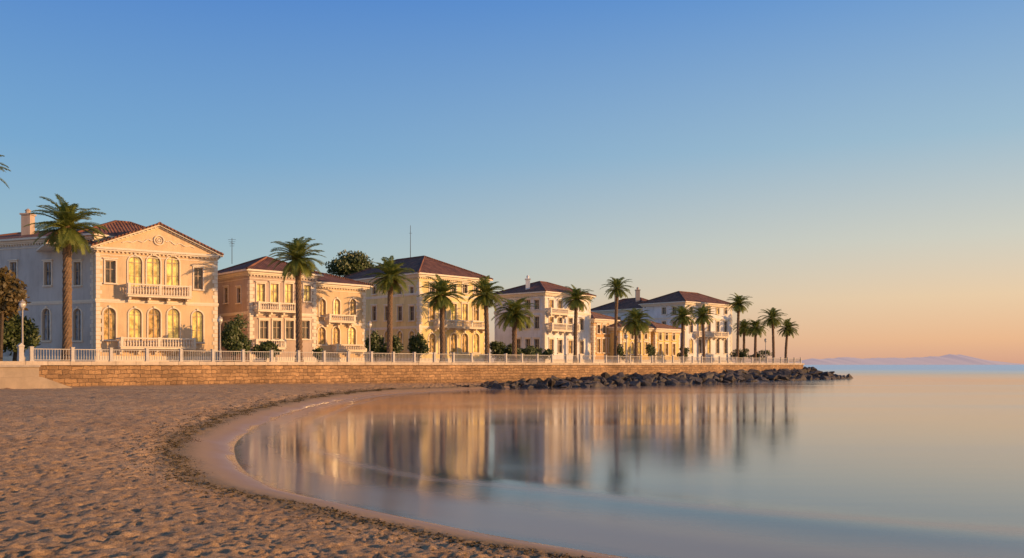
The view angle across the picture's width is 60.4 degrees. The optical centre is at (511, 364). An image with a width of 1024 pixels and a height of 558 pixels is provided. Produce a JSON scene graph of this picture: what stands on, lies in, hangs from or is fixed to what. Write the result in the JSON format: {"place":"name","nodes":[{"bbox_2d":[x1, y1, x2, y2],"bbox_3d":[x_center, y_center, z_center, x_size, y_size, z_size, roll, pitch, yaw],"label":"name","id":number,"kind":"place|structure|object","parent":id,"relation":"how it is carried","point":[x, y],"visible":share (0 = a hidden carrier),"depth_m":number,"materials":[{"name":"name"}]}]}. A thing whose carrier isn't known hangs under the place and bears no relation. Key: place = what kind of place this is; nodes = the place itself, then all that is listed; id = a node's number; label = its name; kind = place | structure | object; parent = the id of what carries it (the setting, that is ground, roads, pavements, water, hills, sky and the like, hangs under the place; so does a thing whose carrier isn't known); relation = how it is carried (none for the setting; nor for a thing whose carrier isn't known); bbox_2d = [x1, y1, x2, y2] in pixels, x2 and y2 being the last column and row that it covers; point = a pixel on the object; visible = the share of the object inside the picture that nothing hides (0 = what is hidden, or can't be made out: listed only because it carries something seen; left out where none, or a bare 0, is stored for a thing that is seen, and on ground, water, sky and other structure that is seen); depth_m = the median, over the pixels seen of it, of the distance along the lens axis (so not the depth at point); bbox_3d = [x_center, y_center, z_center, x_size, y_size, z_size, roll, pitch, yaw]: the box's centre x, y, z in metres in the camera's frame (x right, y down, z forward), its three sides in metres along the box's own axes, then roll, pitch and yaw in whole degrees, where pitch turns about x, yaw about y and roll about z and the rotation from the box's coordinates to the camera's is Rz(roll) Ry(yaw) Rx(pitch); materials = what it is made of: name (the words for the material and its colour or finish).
{"place":"outdoors","nodes":[
{"label":"outdoors","id":0,"kind":"place"},
{"bbox_2d":[0,382,1023,557],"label":"beach sand","id":1,"kind":"structure","parent":0,"point":[64,493],"depth_m":14.07,"materials":[{"name":"beige sand"}]},
{"bbox_2d":[0,365,71,388],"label":"beach ramp","id":2,"kind":"structure","parent":1,"relation":"on","point":[19,377],"depth_m":56.67,"materials":[{"name":"concrete"}]},
{"bbox_2d":[104,387,590,557],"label":"seaweed line","id":3,"kind":"object","parent":1,"relation":"on","point":[335,511],"visible":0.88,"depth_m":16.84,"materials":[{"name":"brown plant"}]},
{"bbox_2d":[0,361,803,385],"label":"seawall","id":4,"kind":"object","parent":1,"relation":"on","point":[93,373],"visible":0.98,"depth_m":81.07,"materials":[{"name":"stone"}]},
{"bbox_2d":[28,346,801,362],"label":"railing","id":5,"kind":"object","parent":4,"relation":"on","point":[541,358],"visible":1,"depth_m":86.10,"materials":[{"name":"white stone"}]},
{"bbox_2d":[0,0,1023,363],"label":"sky","id":6,"kind":"structure","parent":0,"point":[853,170],"materials":[{"name":"blue"}]},
{"bbox_2d":[234,365,1023,540],"bbox_3d":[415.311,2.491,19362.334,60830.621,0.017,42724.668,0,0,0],"label":"sea water","id":7,"kind":"structure","parent":0,"point":[930,449],"depth_m":26.86,"materials":[{"name":"blue liquid"}]},
{"bbox_2d":[789,354,1023,364],"bbox_3d":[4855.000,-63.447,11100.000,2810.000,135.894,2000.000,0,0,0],"label":"hills","id":8,"kind":"structure","parent":0,"point":[953,359],"depth_m":10479.99,"materials":[{"name":"purple"}]},
{"label":"promenade","id":9,"kind":"structure","parent":0,"visible":0},
{"bbox_2d":[0,155,10,187],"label":"palm tree","id":10,"kind":"object","parent":9,"relation":"on","point":[1,168],"visible":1,"depth_m":62.15,"materials":[{"name":"green plant"}]},
{"bbox_2d":[0,265,30,360],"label":"olive tree","id":11,"kind":"object","parent":9,"relation":"on","point":[13,294],"visible":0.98,"depth_m":63.19,"materials":[{"name":"green plant"}]},
{"bbox_2d":[16,343,24,360],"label":"gate pillar","id":12,"kind":"structure","parent":9,"relation":"on","point":[20,351],"depth_m":61.14,"materials":[{"name":"white stone"}]},
{"bbox_2d":[18,299,25,360],"bbox_3d":[-34.737,-2.422,62.435,0.500,4.444,0.476,0,0,0],"label":"street lamp","id":13,"kind":"object","parent":9,"relation":"on","point":[22,304],"visible":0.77,"depth_m":62.38,"materials":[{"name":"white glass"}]},
{"bbox_2d":[3,313,40,360],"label":"dark shrub","id":14,"kind":"object","parent":9,"relation":"on","point":[12,332],"visible":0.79,"depth_m":66.33,"materials":[{"name":"green plant"}]},
{"bbox_2d":[23,194,107,360],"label":"palm tree","id":15,"kind":"object","parent":9,"relation":"on","point":[66,236],"visible":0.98,"depth_m":65.78,"materials":[{"name":"green plant"}]},
{"bbox_2d":[0,209,223,361],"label":"pediment villa","id":16,"kind":"object","parent":9,"relation":"on","point":[135,286],"visible":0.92,"depth_m":79.41,"materials":[{"name":"beige paint"}]},
{"bbox_2d":[7,259,17,279],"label":"window","id":17,"kind":"structure","parent":16,"relation":"in","point":[14,265],"depth_m":81.26,"materials":[{"name":"grey wood"}]},
{"bbox_2d":[41,306,51,341],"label":"window","id":18,"kind":"structure","parent":16,"relation":"in","point":[47,313],"depth_m":79.81,"materials":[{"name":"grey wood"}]},
{"bbox_2d":[41,259,52,286],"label":"window","id":19,"kind":"structure","parent":16,"relation":"in","point":[49,261],"depth_m":79.71,"materials":[{"name":"grey wood"}]},
{"bbox_2d":[71,259,82,286],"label":"window","id":20,"kind":"structure","parent":16,"relation":"in","point":[78,265],"depth_m":78.43,"materials":[{"name":"grey wood"}]},
{"bbox_2d":[72,306,82,341],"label":"window","id":21,"kind":"structure","parent":16,"relation":"in","point":[78,316],"depth_m":78.45,"materials":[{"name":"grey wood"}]},
{"bbox_2d":[102,305,117,340],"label":"window","id":22,"kind":"structure","parent":16,"relation":"in","point":[108,314],"depth_m":77.24,"materials":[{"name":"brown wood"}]},
{"bbox_2d":[103,257,117,284],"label":"window","id":23,"kind":"structure","parent":16,"relation":"in","point":[109,266],"depth_m":77.28,"materials":[{"name":"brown wood"}]},
{"bbox_2d":[127,253,143,288],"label":"window","id":24,"kind":"structure","parent":16,"relation":"in","point":[135,268],"depth_m":78.52,"materials":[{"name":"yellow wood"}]},
{"bbox_2d":[128,306,143,341],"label":"window","id":25,"kind":"structure","parent":16,"relation":"in","point":[134,315],"depth_m":78.43,"materials":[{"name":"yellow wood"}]},
{"bbox_2d":[145,254,161,288],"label":"window","id":26,"kind":"structure","parent":16,"relation":"in","point":[153,265],"depth_m":79.36,"materials":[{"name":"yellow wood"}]},
{"bbox_2d":[147,306,162,341],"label":"window","id":27,"kind":"structure","parent":16,"relation":"in","point":[153,315],"depth_m":79.42,"materials":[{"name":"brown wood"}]},
{"bbox_2d":[165,255,180,288],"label":"window","id":28,"kind":"structure","parent":16,"relation":"in","point":[172,267],"depth_m":80.31,"materials":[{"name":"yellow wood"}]},
{"bbox_2d":[166,306,180,341],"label":"window","id":29,"kind":"structure","parent":16,"relation":"in","point":[172,315],"depth_m":80.33,"materials":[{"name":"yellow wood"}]},
{"bbox_2d":[190,309,204,343],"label":"window","id":30,"kind":"structure","parent":16,"relation":"in","point":[197,320],"depth_m":81.58,"materials":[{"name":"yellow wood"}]},
{"bbox_2d":[192,265,204,290],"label":"window","id":31,"kind":"structure","parent":16,"relation":"in","point":[197,269],"depth_m":81.60,"materials":[{"name":"grey wood"}]},
{"bbox_2d":[217,316,222,361],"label":"street lamp","id":32,"kind":"object","parent":9,"relation":"on","point":[219,320],"visible":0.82,"depth_m":73.97,"materials":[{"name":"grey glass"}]},
{"bbox_2d":[221,313,252,361],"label":"dark shrub","id":33,"kind":"object","parent":9,"relation":"on","point":[232,340],"visible":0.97,"depth_m":79.31,"materials":[{"name":"green plant"}]},
{"bbox_2d":[251,340,280,361],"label":"dark shrub","id":34,"kind":"object","parent":9,"relation":"on","point":[267,346],"visible":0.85,"depth_m":80.84,"materials":[{"name":"green plant"}]},
{"bbox_2d":[218,239,373,361],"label":"beige house","id":35,"kind":"structure","parent":9,"relation":"on","point":[259,292],"depth_m":90.06,"materials":[{"name":"beige paint"}]},
{"bbox_2d":[222,285,228,303],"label":"window","id":36,"kind":"structure","parent":35,"relation":"in","point":[225,286],"depth_m":89.84,"materials":[{"name":"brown wood"}]},
{"bbox_2d":[235,285,241,303],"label":"window","id":37,"kind":"structure","parent":35,"relation":"in","point":[237,286],"depth_m":87.44,"materials":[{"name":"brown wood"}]},
{"bbox_2d":[255,281,266,303],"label":"window","id":38,"kind":"structure","parent":35,"relation":"in","point":[259,284],"depth_m":86.90,"materials":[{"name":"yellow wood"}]},
{"bbox_2d":[258,318,270,339],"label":"window","id":39,"kind":"structure","parent":35,"relation":"in","point":[264,325],"depth_m":87.20,"materials":[{"name":"grey wood"}]},
{"bbox_2d":[269,281,280,303],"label":"window","id":40,"kind":"structure","parent":35,"relation":"in","point":[274,286],"depth_m":87.89,"materials":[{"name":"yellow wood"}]},
{"bbox_2d":[271,318,282,339],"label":"window","id":41,"kind":"structure","parent":35,"relation":"in","point":[275,324],"depth_m":88.08,"materials":[{"name":"grey wood"}]},
{"bbox_2d":[284,281,294,302],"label":"window","id":42,"kind":"structure","parent":35,"relation":"in","point":[287,284],"depth_m":89.01,"materials":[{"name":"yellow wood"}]},
{"bbox_2d":[284,318,295,339],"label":"window","id":43,"kind":"structure","parent":35,"relation":"in","point":[288,324],"depth_m":89.06,"materials":[{"name":"grey wood"}]},
{"bbox_2d":[302,318,311,339],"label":"window","id":44,"kind":"structure","parent":35,"relation":"in","point":[305,324],"depth_m":90.39,"materials":[{"name":"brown wood"}]},
{"bbox_2d":[302,283,312,302],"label":"window","id":45,"kind":"structure","parent":35,"relation":"in","point":[306,289],"depth_m":90.39,"materials":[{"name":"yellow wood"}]},
{"bbox_2d":[317,325,326,345],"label":"window","id":46,"kind":"structure","parent":35,"relation":"in","point":[321,333],"depth_m":93.19,"materials":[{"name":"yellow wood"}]},
{"bbox_2d":[318,297,326,316],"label":"window","id":47,"kind":"structure","parent":35,"relation":"in","point":[321,303],"depth_m":93.10,"materials":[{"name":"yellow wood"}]},
{"bbox_2d":[331,325,341,345],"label":"window","id":48,"kind":"structure","parent":35,"relation":"in","point":[335,331],"depth_m":94.36,"materials":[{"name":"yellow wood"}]},
{"bbox_2d":[333,297,340,316],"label":"window","id":49,"kind":"structure","parent":35,"relation":"in","point":[335,302],"depth_m":94.49,"materials":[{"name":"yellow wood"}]},
{"bbox_2d":[348,325,356,344],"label":"window","id":50,"kind":"structure","parent":35,"relation":"in","point":[351,332],"depth_m":95.82,"materials":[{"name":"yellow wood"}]},
{"bbox_2d":[349,297,357,316],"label":"window","id":51,"kind":"structure","parent":35,"relation":"in","point":[351,302],"depth_m":96.01,"materials":[{"name":"yellow wood"}]},
{"bbox_2d":[267,236,326,361],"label":"palm tree","id":52,"kind":"object","parent":9,"relation":"on","point":[299,263],"visible":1,"depth_m":81.35,"materials":[{"name":"green plant"}]},
{"bbox_2d":[312,347,322,361],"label":"dark shrub","id":53,"kind":"object","parent":9,"relation":"on","point":[318,349],"visible":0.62,"depth_m":85.17,"materials":[{"name":"green plant"}]},
{"bbox_2d":[325,250,373,276],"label":"broad tree","id":54,"kind":"object","parent":9,"relation":"on","point":[349,263],"visible":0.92,"depth_m":120.48,"materials":[{"name":"green plant"}]},
{"bbox_2d":[364,330,383,360],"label":"dark shrub","id":55,"kind":"object","parent":9,"relation":"on","point":[375,339],"visible":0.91,"depth_m":92.06,"materials":[{"name":"green plant"}]},
{"bbox_2d":[362,255,414,360],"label":"palm tree","id":56,"kind":"object","parent":9,"relation":"on","point":[391,279],"visible":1,"depth_m":89.61,"materials":[{"name":"green plant"}]},
{"bbox_2d":[381,335,403,356],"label":"dark shrub","id":57,"kind":"object","parent":9,"relation":"on","point":[397,346],"visible":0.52,"depth_m":92.43,"materials":[{"name":"green plant"}]},
{"bbox_2d":[343,225,492,361],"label":"yellow villa","id":58,"kind":"object","parent":9,"relation":"on","point":[464,329],"visible":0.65,"depth_m":107.20,"materials":[{"name":"yellow paint"}]},
{"bbox_2d":[370,304,376,321],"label":"window","id":59,"kind":"structure","parent":58,"relation":"in","point":[374,305],"depth_m":109.08,"materials":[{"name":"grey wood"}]},
{"bbox_2d":[396,304,402,321],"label":"window","id":60,"kind":"structure","parent":58,"relation":"in","point":[400,305],"depth_m":105.57,"materials":[{"name":"grey wood"}]},
{"bbox_2d":[408,304,414,321],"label":"window","id":61,"kind":"structure","parent":58,"relation":"in","point":[411,306],"depth_m":104.14,"materials":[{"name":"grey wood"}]},
{"bbox_2d":[428,301,435,321],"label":"window","id":62,"kind":"structure","parent":58,"relation":"in","point":[430,313],"depth_m":104.52,"materials":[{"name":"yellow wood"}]},
{"bbox_2d":[428,332,436,353],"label":"window","id":63,"kind":"structure","parent":58,"relation":"in","point":[432,343],"depth_m":104.55,"materials":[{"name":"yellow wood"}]},
{"bbox_2d":[450,302,458,321],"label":"window","id":64,"kind":"structure","parent":58,"relation":"in","point":[452,316],"depth_m":107.22,"materials":[{"name":"yellow wood"}]},
{"bbox_2d":[450,332,458,353],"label":"window","id":65,"kind":"structure","parent":58,"relation":"in","point":[452,337],"depth_m":107.21,"materials":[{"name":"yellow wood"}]},
{"bbox_2d":[461,302,469,321],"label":"window","id":66,"kind":"structure","parent":58,"relation":"in","point":[463,304],"depth_m":108.52,"materials":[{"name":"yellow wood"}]},
{"bbox_2d":[461,332,469,353],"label":"window","id":67,"kind":"structure","parent":58,"relation":"in","point":[463,337],"depth_m":108.52,"materials":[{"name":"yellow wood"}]},
{"bbox_2d":[473,303,479,320],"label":"window","id":68,"kind":"structure","parent":58,"relation":"in","point":[475,311],"depth_m":109.78,"materials":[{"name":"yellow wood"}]},
{"bbox_2d":[472,332,480,353],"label":"window","id":69,"kind":"structure","parent":58,"relation":"in","point":[475,337],"depth_m":109.78,"materials":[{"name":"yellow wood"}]},
{"bbox_2d":[407,332,430,360],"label":"dark shrub","id":70,"kind":"object","parent":9,"relation":"on","point":[417,344],"visible":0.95,"depth_m":96.39,"materials":[{"name":"green plant"}]},
{"bbox_2d":[417,274,465,360],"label":"palm tree","id":71,"kind":"object","parent":9,"relation":"on","point":[440,300],"visible":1,"depth_m":95.29,"materials":[{"name":"green plant"}]},
{"bbox_2d":[463,275,504,360],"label":"palm tree","id":72,"kind":"object","parent":9,"relation":"on","point":[484,297],"visible":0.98,"depth_m":100.61,"materials":[{"name":"green plant"}]},
{"bbox_2d":[489,340,507,360],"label":"dark shrub","id":73,"kind":"object","parent":9,"relation":"on","point":[499,348],"visible":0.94,"depth_m":106.22,"materials":[{"name":"green plant"}]},
{"bbox_2d":[491,297,537,361],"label":"palm tree","id":74,"kind":"object","parent":9,"relation":"on","point":[515,315],"visible":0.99,"depth_m":104.05,"materials":[{"name":"green plant"}]},
{"bbox_2d":[503,344,525,359],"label":"dark shrub","id":75,"kind":"object","parent":9,"relation":"on","point":[508,351],"visible":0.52,"depth_m":106.34,"materials":[{"name":"green plant"}]},
{"bbox_2d":[517,345,541,360],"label":"dark shrub","id":76,"kind":"object","parent":9,"relation":"on","point":[531,350],"visible":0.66,"depth_m":109.00,"materials":[{"name":"green plant"}]},
{"bbox_2d":[490,275,596,362],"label":"white house","id":77,"kind":"structure","parent":9,"relation":"on","point":[552,328],"depth_m":120.78,"materials":[{"name":"white paint"}]},
{"bbox_2d":[533,298,539,309],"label":"window","id":78,"kind":"structure","parent":77,"relation":"in","point":[537,300],"depth_m":118.96,"materials":[{"name":"grey wood"}]},
{"bbox_2d":[533,315,539,329],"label":"window","id":79,"kind":"structure","parent":77,"relation":"in","point":[537,319],"depth_m":118.96,"materials":[{"name":"grey wood"}]},
{"bbox_2d":[533,337,539,349],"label":"window","id":80,"kind":"structure","parent":77,"relation":"in","point":[537,339],"depth_m":118.96,"materials":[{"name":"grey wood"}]},
{"bbox_2d":[548,337,554,353],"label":"window","id":81,"kind":"structure","parent":77,"relation":"in","point":[551,340],"depth_m":119.38,"materials":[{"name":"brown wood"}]},
{"bbox_2d":[557,338,563,353],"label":"window","id":82,"kind":"structure","parent":77,"relation":"in","point":[558,339],"depth_m":120.71,"materials":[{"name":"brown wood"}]},
{"bbox_2d":[568,339,573,353],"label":"window","id":83,"kind":"structure","parent":77,"relation":"in","point":[570,343],"depth_m":122.70,"materials":[{"name":"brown wood"}]},
{"bbox_2d":[579,339,584,354],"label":"window","id":84,"kind":"structure","parent":77,"relation":"in","point":[580,340],"depth_m":124.45,"materials":[{"name":"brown wood"}]},
{"bbox_2d":[536,347,553,362],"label":"dark shrub","id":85,"kind":"object","parent":9,"relation":"on","point":[548,351],"visible":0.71,"depth_m":111.46,"materials":[{"name":"green plant"}]},
{"bbox_2d":[558,284,592,362],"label":"palm tree","id":86,"kind":"object","parent":9,"relation":"on","point":[575,303],"visible":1,"depth_m":113.19,"materials":[{"name":"green plant"}]},
{"bbox_2d":[590,311,620,362],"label":"orange cottage","id":87,"kind":"structure","parent":9,"relation":"on","point":[600,333],"depth_m":131.26,"materials":[{"name":"paint"}]},
{"bbox_2d":[596,337,601,352],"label":"window","id":88,"kind":"structure","parent":87,"relation":"in","point":[597,338],"depth_m":130.94,"materials":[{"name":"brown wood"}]},
{"bbox_2d":[602,337,606,352],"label":"window","id":89,"kind":"structure","parent":87,"relation":"in","point":[603,338],"depth_m":132.13,"materials":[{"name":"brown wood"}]},
{"bbox_2d":[600,277,633,362],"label":"palm tree","id":90,"kind":"object","parent":9,"relation":"on","point":[617,288],"visible":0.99,"depth_m":120.00,"materials":[{"name":"green plant"}]},
{"bbox_2d":[613,343,625,360],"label":"dark shrub","id":91,"kind":"object","parent":9,"relation":"on","point":[620,352],"visible":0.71,"depth_m":124.21,"materials":[{"name":"green plant"}]},
{"bbox_2d":[607,321,654,362],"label":"yellow house","id":92,"kind":"structure","parent":9,"relation":"on","point":[644,339],"depth_m":133.17,"materials":[{"name":"yellow paint"}]},
{"bbox_2d":[617,308,654,362],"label":"palm tree","id":93,"kind":"object","parent":9,"relation":"on","point":[634,325],"visible":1,"depth_m":123.53,"materials":[{"name":"green plant"}]},
{"bbox_2d":[645,343,656,359],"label":"dark shrub","id":94,"kind":"object","parent":9,"relation":"on","point":[650,350],"visible":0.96,"depth_m":132.47,"materials":[{"name":"green plant"}]},
{"bbox_2d":[591,287,733,361],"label":"white mansion","id":95,"kind":"structure","parent":9,"relation":"on","point":[718,336],"depth_m":155.61,"materials":[{"name":"white paint"}]},
{"bbox_2d":[644,321,684,362],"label":"gold house","id":96,"kind":"structure","parent":9,"relation":"on","point":[665,340],"depth_m":139.79,"materials":[{"name":"paint"}]},
{"bbox_2d":[666,305,699,359],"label":"palm tree","id":97,"kind":"object","parent":9,"relation":"on","point":[682,320],"visible":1,"depth_m":133.36,"materials":[{"name":"green plant"}]},
{"bbox_2d":[676,346,689,361],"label":"dark shrub","id":98,"kind":"object","parent":9,"relation":"on","point":[686,350],"visible":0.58,"depth_m":137.59,"materials":[{"name":"green plant"}]},
{"bbox_2d":[691,304,716,361],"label":"palm tree","id":99,"kind":"object","parent":9,"relation":"on","point":[703,316],"visible":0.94,"depth_m":144.37,"materials":[{"name":"green plant"}]},
{"bbox_2d":[725,293,751,359],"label":"palm tree","id":100,"kind":"object","parent":9,"relation":"on","point":[739,307],"visible":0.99,"depth_m":151.20,"materials":[{"name":"green plant"}]},
{"bbox_2d":[729,348,749,361],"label":"dark shrub","id":101,"kind":"object","parent":9,"relation":"on","point":[742,353],"visible":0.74,"depth_m":153.75,"materials":[{"name":"green plant"}]},
{"bbox_2d":[732,319,751,349],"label":"palm tree","id":102,"kind":"object","parent":9,"relation":"on","point":[742,328],"visible":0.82,"depth_m":161.45,"materials":[{"name":"green plant"}]},
{"bbox_2d":[743,319,768,361],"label":"palm tree","id":103,"kind":"object","parent":9,"relation":"on","point":[755,328],"visible":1,"depth_m":151.68,"materials":[{"name":"green plant"}]},
{"bbox_2d":[748,349,771,362],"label":"dark shrub","id":104,"kind":"object","parent":9,"relation":"on","point":[762,353],"visible":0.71,"depth_m":159.48,"materials":[{"name":"green plant"}]},
{"bbox_2d":[758,307,787,357],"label":"palm tree","id":105,"kind":"object","parent":9,"relation":"on","point":[772,320],"visible":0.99,"depth_m":157.27,"materials":[{"name":"green plant"}]},
{"bbox_2d":[776,318,798,362],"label":"palm tree","id":106,"kind":"object","parent":9,"relation":"on","point":[787,328],"visible":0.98,"depth_m":161.06,"materials":[{"name":"green plant"}]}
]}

